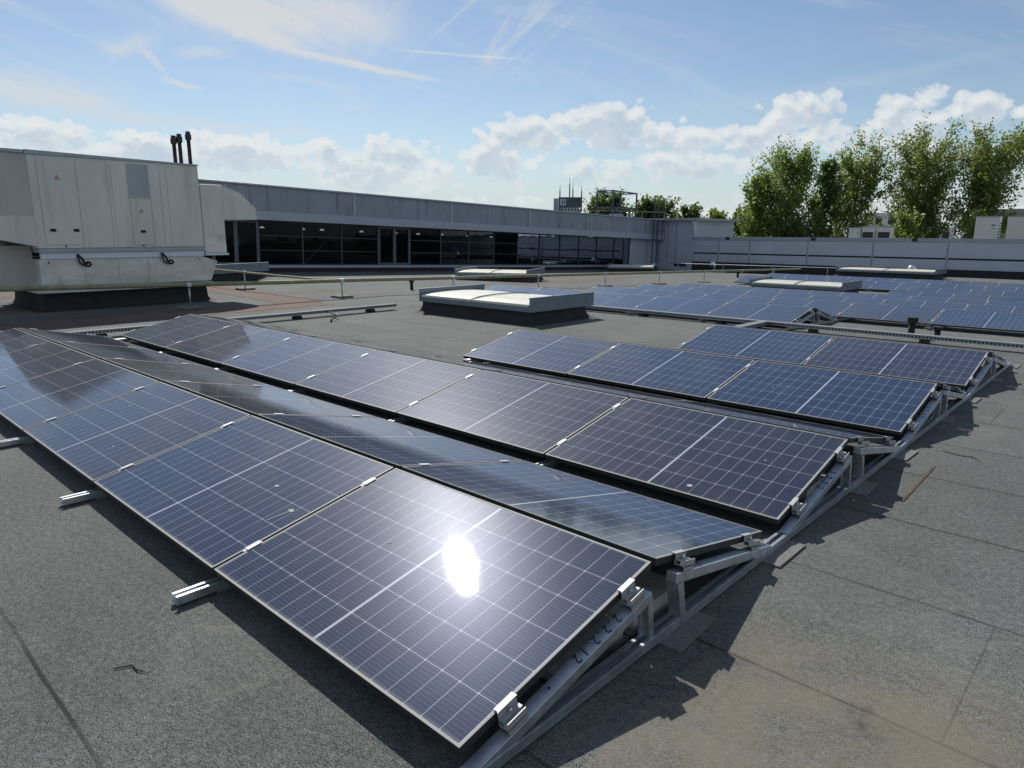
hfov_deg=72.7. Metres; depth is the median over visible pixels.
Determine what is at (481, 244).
window
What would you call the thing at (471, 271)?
skylight
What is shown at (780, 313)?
solar panel
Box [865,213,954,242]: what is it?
apartment building
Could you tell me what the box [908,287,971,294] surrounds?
solar panel
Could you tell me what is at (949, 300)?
solar panel
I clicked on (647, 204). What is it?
broadleaf tree
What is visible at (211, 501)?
solar panel
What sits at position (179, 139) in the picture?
flue pipe
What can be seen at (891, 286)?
solar panel
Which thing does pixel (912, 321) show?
vent stub
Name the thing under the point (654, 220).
roof ladder
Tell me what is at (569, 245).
window
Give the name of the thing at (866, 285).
solar panel
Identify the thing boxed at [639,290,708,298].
solar panel
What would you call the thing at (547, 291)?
solar panel
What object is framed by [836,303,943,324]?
solar panel
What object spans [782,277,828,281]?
solar panel
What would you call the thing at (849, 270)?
skylight
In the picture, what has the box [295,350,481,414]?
solar panel
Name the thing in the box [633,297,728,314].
solar panel
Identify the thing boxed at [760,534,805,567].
protective pad
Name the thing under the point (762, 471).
solar panel
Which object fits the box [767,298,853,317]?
solar panel
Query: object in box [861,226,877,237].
outdoor unit
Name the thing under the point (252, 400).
solar panel
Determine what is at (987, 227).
outdoor unit
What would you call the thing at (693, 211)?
broadleaf tree
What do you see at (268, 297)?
red felt path
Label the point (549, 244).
window
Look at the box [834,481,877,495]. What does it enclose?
protective pad
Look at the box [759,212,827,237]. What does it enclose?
tree
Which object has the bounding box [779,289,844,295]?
solar panel
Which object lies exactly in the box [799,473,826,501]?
ballast block
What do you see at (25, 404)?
solar panel
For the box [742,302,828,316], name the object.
solar panel
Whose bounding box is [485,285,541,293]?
solar panel
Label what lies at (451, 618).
solar panel
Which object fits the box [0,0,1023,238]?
sky
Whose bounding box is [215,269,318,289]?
guard rail
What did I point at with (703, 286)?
solar panel
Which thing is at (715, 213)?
broadleaf tree
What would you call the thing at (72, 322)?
red felt path
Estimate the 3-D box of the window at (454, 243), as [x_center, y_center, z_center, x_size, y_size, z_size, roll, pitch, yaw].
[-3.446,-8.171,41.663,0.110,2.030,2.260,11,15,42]
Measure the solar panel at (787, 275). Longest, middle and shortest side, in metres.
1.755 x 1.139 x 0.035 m
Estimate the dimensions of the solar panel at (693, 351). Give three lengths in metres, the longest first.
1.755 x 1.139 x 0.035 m
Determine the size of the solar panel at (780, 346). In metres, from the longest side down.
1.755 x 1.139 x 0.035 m
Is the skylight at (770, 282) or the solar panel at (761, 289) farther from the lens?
the skylight at (770, 282)
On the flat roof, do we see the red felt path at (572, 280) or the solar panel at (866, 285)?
the red felt path at (572, 280)
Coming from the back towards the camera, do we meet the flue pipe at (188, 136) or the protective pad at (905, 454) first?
the flue pipe at (188, 136)
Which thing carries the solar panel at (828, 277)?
attached to the mounting frame
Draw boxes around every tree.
[578,187,634,238]
[628,193,682,218]
[675,202,707,217]
[703,207,728,218]
[728,203,750,236]
[734,168,784,240]
[738,206,776,240]
[744,134,826,237]
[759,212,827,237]
[802,154,854,237]
[818,124,903,237]
[874,110,987,237]
[887,206,925,237]
[934,117,1023,242]
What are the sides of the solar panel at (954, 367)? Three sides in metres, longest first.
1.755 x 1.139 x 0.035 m
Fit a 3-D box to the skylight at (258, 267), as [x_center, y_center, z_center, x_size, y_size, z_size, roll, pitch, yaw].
[-11.204,-4.169,25.640,3.470,0.604,2.756,6,13,24]
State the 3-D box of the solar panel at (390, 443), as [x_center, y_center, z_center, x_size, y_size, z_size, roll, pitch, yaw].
[-0.940,0.408,5.185,1.755,0.035,1.139,11,5,42]
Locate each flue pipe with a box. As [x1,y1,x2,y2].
[170,135,177,162]
[176,134,182,162]
[185,131,191,163]
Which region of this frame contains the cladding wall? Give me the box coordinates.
[691,237,1023,279]
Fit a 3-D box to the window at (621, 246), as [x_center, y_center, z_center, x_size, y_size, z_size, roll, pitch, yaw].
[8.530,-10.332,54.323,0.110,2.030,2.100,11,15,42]
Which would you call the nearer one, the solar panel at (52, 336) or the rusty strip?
the rusty strip
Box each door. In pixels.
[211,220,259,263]
[378,226,409,264]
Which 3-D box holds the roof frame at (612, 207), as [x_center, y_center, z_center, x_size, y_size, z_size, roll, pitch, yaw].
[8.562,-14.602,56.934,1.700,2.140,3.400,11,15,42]
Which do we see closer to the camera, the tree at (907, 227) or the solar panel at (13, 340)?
the solar panel at (13, 340)
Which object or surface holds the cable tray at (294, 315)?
on the flat roof
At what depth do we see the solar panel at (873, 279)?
28.96 m
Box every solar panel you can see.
[0,328,48,354]
[0,341,95,386]
[0,358,158,432]
[18,328,146,348]
[23,382,250,484]
[54,341,200,364]
[93,415,393,573]
[101,358,274,386]
[120,314,237,348]
[164,323,297,364]
[165,381,375,416]
[192,314,301,330]
[214,468,651,754]
[221,335,376,386]
[241,323,367,342]
[257,414,523,469]
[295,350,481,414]
[302,335,445,356]
[381,350,550,375]
[397,370,628,457]
[401,461,761,565]
[463,330,620,375]
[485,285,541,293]
[486,369,693,401]
[521,329,623,342]
[530,288,595,295]
[545,398,847,524]
[567,343,754,400]
[587,286,649,294]
[594,292,658,308]
[627,343,756,360]
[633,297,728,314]
[633,397,892,442]
[634,284,693,291]
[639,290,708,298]
[677,283,729,288]
[677,325,833,364]
[685,287,749,295]
[699,293,775,303]
[707,302,813,322]
[707,360,937,435]
[721,325,835,337]
[726,286,783,292]
[734,275,784,282]
[742,291,812,299]
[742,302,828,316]
[759,360,960,390]
[766,273,806,277]
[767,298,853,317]
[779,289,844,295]
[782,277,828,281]
[803,337,988,387]
[805,275,849,279]
[807,295,885,304]
[826,279,876,289]
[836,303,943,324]
[837,336,1000,359]
[840,292,911,299]
[847,277,895,281]
[868,281,929,290]
[880,299,968,309]
[887,291,954,297]
[893,278,945,283]
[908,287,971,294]
[909,296,988,304]
[927,283,986,289]
[930,309,1023,332]
[943,280,999,285]
[952,294,1023,301]
[965,304,1023,313]
[968,290,1023,297]
[984,286,1023,291]
[986,300,1023,306]
[998,283,1023,287]
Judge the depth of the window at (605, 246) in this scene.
52.79 m
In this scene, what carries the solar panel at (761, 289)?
attached to the mounting frame
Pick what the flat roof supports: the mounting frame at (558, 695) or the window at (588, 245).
the mounting frame at (558, 695)
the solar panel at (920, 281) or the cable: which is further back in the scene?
the solar panel at (920, 281)
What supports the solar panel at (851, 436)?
attached to the mounting frame at (199, 590)
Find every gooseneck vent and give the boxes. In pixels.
[709,261,715,269]
[907,265,916,268]
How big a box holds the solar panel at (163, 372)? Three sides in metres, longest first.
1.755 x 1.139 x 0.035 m
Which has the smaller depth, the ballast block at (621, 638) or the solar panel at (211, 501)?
the ballast block at (621, 638)
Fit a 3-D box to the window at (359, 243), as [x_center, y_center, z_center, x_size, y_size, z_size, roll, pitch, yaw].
[-8.046,-7.341,36.801,0.110,2.030,2.290,11,15,42]
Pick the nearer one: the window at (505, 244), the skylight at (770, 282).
the skylight at (770, 282)
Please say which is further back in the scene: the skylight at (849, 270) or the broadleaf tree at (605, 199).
the broadleaf tree at (605, 199)
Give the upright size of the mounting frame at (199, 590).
0.348 m
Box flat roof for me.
[0,269,1023,767]
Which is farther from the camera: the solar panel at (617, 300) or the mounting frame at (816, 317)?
the solar panel at (617, 300)
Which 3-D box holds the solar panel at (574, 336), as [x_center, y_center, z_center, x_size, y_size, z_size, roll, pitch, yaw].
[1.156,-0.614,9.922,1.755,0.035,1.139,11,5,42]
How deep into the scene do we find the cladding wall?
47.16 m
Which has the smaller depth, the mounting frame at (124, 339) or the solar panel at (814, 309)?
the mounting frame at (124, 339)
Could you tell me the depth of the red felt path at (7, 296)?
18.77 m
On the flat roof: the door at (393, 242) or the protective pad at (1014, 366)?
the protective pad at (1014, 366)
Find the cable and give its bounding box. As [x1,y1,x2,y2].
[329,311,338,322]
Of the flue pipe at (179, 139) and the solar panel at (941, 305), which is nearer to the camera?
the solar panel at (941, 305)
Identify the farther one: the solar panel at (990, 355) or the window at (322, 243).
the window at (322, 243)
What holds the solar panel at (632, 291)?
attached to the mounting frame
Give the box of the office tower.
[553,184,581,212]
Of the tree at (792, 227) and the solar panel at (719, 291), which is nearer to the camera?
the solar panel at (719, 291)
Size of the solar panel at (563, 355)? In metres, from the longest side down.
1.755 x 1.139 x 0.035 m
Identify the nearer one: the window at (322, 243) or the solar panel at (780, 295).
the solar panel at (780, 295)
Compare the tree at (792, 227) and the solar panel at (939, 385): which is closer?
the solar panel at (939, 385)
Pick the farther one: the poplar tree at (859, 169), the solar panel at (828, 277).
the poplar tree at (859, 169)
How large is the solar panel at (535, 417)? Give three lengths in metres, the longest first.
1.755 x 1.139 x 0.035 m
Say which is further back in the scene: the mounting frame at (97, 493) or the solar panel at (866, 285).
the solar panel at (866, 285)
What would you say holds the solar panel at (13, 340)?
attached to the mounting frame at (168, 352)
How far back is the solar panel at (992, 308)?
15.68 m
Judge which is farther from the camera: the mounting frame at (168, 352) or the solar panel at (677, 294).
the solar panel at (677, 294)
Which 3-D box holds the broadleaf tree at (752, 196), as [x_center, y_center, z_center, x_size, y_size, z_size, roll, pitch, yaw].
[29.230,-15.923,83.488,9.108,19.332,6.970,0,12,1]
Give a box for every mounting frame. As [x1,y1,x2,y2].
[0,315,245,341]
[0,332,512,446]
[0,335,360,387]
[30,324,294,354]
[60,327,709,505]
[172,340,830,605]
[459,352,1011,767]
[698,293,842,320]
[786,308,837,329]
[835,297,910,321]
[925,301,988,329]
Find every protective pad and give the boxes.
[654,610,715,652]
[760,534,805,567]
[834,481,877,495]
[878,449,917,460]
[953,396,980,402]
[1007,363,1020,367]
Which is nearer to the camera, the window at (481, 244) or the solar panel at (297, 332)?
the solar panel at (297, 332)
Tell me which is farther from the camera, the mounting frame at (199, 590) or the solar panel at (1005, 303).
the solar panel at (1005, 303)
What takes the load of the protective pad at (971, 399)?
on the flat roof
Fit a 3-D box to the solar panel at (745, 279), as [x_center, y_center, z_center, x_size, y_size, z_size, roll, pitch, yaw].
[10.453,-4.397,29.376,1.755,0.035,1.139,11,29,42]
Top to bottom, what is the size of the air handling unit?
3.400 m
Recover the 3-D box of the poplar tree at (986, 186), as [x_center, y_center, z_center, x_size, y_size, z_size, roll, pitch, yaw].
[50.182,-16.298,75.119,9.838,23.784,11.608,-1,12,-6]
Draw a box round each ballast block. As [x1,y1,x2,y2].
[542,615,628,679]
[605,571,684,636]
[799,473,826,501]
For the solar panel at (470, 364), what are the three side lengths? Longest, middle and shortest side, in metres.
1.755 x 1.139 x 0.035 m
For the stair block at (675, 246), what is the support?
on the flat roof
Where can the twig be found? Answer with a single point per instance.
(130, 665)
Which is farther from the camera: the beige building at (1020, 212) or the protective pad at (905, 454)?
the beige building at (1020, 212)
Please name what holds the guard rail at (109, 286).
on the flat roof
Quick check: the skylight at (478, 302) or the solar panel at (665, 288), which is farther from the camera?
the solar panel at (665, 288)
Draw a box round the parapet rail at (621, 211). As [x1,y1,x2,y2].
[579,210,664,217]
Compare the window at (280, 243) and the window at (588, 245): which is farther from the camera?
the window at (588, 245)
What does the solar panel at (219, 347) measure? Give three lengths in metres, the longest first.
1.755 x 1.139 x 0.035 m
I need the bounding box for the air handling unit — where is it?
[0,147,256,312]
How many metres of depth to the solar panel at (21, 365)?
7.89 m
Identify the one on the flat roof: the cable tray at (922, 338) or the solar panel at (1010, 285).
the cable tray at (922, 338)
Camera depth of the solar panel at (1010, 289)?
23.86 m
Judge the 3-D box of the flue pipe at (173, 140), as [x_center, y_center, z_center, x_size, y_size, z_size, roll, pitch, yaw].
[-9.603,-4.891,20.171,0.170,4.385,0.170,11,17,42]
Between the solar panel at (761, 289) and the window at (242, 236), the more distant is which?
the window at (242, 236)
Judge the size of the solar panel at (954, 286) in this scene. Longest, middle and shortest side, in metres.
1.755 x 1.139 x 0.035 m
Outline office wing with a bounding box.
[32,179,663,271]
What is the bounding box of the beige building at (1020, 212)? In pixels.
[990,209,1023,238]
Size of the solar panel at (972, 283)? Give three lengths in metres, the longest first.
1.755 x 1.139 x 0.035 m
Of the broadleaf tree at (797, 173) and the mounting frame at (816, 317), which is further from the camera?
the broadleaf tree at (797, 173)
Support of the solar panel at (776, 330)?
attached to the mounting frame at (199, 590)
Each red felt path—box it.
[0,293,14,298]
[0,301,331,330]
[206,286,315,303]
[505,277,635,283]
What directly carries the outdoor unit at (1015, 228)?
on the neighbour roof
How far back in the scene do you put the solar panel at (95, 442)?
5.43 m
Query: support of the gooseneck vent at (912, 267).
on the flat roof
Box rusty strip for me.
[901,466,935,500]
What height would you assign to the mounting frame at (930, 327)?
0.532 m
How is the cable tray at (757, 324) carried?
on the flat roof
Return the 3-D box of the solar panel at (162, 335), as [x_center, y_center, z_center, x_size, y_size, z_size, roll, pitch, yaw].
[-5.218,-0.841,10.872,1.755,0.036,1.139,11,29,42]
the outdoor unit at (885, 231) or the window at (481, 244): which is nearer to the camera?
the window at (481, 244)
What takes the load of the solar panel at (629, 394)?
attached to the mounting frame at (97, 493)
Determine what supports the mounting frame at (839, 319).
on the flat roof
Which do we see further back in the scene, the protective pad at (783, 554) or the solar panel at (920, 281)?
the solar panel at (920, 281)
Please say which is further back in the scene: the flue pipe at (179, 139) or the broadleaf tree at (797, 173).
the broadleaf tree at (797, 173)
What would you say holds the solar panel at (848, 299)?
attached to the mounting frame at (710, 312)
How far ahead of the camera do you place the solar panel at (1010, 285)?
25.78 m
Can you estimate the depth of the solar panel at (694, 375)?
7.82 m
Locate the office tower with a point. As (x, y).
(570, 204)
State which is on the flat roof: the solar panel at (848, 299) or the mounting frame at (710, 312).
the mounting frame at (710, 312)
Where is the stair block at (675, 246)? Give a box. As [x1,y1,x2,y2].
[657,218,741,270]
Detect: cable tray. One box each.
[67,303,396,336]
[585,305,1023,347]
[735,321,767,328]
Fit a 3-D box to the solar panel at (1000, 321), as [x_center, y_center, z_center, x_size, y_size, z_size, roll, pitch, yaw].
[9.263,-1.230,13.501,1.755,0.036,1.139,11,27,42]
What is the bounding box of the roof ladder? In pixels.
[651,200,666,262]
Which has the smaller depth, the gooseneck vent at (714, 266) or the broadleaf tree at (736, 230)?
the gooseneck vent at (714, 266)
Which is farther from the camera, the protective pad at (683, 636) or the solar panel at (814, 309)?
the solar panel at (814, 309)
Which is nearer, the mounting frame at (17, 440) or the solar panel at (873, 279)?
the mounting frame at (17, 440)
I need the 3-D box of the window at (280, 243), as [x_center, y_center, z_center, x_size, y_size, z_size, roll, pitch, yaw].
[-11.136,-6.783,33.535,0.110,2.030,2.290,11,15,42]
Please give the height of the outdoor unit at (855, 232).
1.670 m
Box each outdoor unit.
[848,227,861,241]
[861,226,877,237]
[876,226,894,237]
[973,216,1002,238]
[1005,216,1023,238]
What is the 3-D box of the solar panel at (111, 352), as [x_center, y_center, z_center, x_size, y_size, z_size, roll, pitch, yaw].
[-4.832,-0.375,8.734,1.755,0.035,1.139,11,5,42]
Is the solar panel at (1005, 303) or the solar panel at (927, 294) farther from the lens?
the solar panel at (927, 294)
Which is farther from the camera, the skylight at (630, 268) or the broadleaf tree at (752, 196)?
the broadleaf tree at (752, 196)
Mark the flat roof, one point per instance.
(880, 625)
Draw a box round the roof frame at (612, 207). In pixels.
[595,190,637,217]
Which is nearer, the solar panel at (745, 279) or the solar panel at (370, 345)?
the solar panel at (370, 345)
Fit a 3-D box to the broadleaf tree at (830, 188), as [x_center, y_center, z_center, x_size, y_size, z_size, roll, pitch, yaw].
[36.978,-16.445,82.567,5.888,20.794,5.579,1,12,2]
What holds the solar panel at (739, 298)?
attached to the mounting frame at (710, 312)
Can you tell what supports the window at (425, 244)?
in the office wing
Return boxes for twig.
[113,664,148,672]
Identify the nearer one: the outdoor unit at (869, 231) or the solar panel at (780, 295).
the solar panel at (780, 295)
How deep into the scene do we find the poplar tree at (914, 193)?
77.97 m
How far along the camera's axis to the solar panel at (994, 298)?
20.13 m
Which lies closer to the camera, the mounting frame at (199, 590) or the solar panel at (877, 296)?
the mounting frame at (199, 590)
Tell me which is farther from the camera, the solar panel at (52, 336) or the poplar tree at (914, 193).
the poplar tree at (914, 193)
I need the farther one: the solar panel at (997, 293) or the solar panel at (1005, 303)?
the solar panel at (997, 293)
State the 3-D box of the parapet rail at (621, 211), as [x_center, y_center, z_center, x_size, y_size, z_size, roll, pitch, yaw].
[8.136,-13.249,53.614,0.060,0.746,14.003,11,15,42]
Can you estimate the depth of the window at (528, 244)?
46.47 m
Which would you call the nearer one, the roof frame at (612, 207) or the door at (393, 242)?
the door at (393, 242)
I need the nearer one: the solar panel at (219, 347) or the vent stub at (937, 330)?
the solar panel at (219, 347)
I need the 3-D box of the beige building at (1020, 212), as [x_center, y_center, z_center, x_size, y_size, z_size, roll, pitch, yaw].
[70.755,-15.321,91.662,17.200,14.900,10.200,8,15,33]
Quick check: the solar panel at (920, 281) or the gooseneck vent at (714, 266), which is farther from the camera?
the gooseneck vent at (714, 266)
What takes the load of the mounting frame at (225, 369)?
on the flat roof
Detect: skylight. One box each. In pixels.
[208,262,269,281]
[414,284,595,326]
[455,266,544,282]
[607,263,655,271]
[749,276,862,292]
[833,265,946,279]
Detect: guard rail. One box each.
[0,268,800,309]
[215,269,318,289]
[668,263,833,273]
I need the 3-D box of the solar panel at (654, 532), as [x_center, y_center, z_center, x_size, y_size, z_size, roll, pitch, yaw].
[0.357,0.669,4.002,1.755,0.035,1.139,11,5,42]
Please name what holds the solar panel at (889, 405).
attached to the mounting frame at (199, 590)
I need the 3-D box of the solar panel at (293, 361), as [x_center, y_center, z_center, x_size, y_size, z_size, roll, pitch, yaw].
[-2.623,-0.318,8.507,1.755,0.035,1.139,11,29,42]
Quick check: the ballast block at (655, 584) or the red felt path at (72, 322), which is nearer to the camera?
the ballast block at (655, 584)
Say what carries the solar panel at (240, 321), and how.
attached to the mounting frame at (168, 352)
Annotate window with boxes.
[258,221,303,264]
[302,223,341,264]
[341,225,377,264]
[410,228,440,264]
[441,230,468,264]
[469,231,493,264]
[494,232,517,264]
[517,233,539,264]
[539,234,560,264]
[560,235,579,264]
[579,236,597,264]
[596,237,614,264]
[613,238,629,264]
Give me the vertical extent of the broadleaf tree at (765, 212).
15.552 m
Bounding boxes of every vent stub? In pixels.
[907,317,918,332]
[932,326,943,335]
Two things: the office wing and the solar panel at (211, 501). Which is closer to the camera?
the solar panel at (211, 501)
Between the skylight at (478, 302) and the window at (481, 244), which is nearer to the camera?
the skylight at (478, 302)

